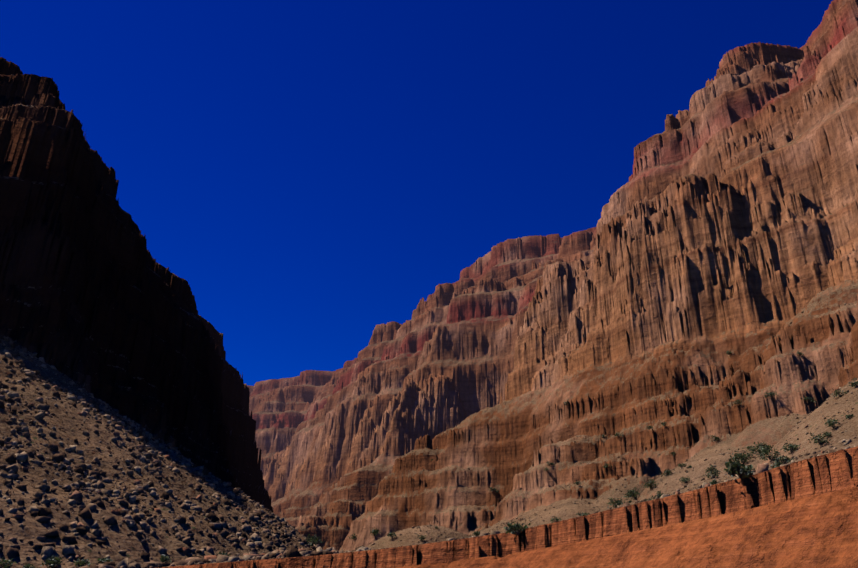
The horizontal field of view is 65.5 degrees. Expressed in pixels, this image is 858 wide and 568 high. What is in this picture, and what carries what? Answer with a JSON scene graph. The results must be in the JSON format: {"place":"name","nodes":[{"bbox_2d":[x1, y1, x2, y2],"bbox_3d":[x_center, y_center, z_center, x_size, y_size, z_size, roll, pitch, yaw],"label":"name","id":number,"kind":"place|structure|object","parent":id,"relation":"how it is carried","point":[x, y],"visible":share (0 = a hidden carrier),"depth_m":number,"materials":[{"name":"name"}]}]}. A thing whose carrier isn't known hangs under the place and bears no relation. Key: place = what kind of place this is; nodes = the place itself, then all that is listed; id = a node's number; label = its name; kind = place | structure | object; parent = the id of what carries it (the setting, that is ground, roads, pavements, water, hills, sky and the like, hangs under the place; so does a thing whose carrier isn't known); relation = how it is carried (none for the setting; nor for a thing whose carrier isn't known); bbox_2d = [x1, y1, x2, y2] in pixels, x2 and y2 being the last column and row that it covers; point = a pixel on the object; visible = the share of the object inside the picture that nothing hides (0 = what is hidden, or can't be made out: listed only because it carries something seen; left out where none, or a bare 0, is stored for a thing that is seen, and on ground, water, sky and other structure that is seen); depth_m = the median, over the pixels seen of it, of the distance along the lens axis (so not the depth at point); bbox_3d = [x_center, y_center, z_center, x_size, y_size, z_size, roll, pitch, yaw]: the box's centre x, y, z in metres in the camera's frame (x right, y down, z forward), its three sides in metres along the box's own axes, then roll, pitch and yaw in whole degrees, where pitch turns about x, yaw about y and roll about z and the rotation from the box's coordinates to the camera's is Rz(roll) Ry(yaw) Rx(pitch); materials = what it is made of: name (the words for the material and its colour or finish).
{"place":"outdoors","nodes":[
{"label":"outdoors","id":0,"kind":"place"},
{"bbox_2d":[0,0,832,385],"label":"sky","id":1,"kind":"structure","parent":0,"point":[312,171],"materials":[{"name":"blue"}]},
{"bbox_2d":[0,0,857,567],"bbox_3d":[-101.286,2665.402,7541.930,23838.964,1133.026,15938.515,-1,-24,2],"label":"canyon terrain","id":2,"kind":"structure","parent":0,"point":[726,220],"depth_m":519.18,"materials":[{"name":"brown stone"}]},
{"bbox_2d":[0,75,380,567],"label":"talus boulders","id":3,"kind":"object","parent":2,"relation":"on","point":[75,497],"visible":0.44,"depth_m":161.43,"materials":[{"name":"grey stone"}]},
{"bbox_2d":[0,350,857,567],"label":"shrub leaves","id":4,"kind":"object","parent":2,"relation":"on","point":[735,467],"visible":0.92,"depth_m":224.78,"materials":[{"name":"green plant"}]},
{"bbox_2d":[105,184,857,560],"bbox_3d":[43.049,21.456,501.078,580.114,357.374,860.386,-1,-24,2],"label":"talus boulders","id":5,"kind":"object","parent":2,"relation":"on","point":[757,470],"visible":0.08,"depth_m":220.26,"materials":[{"name":"brown stone"}]}
]}

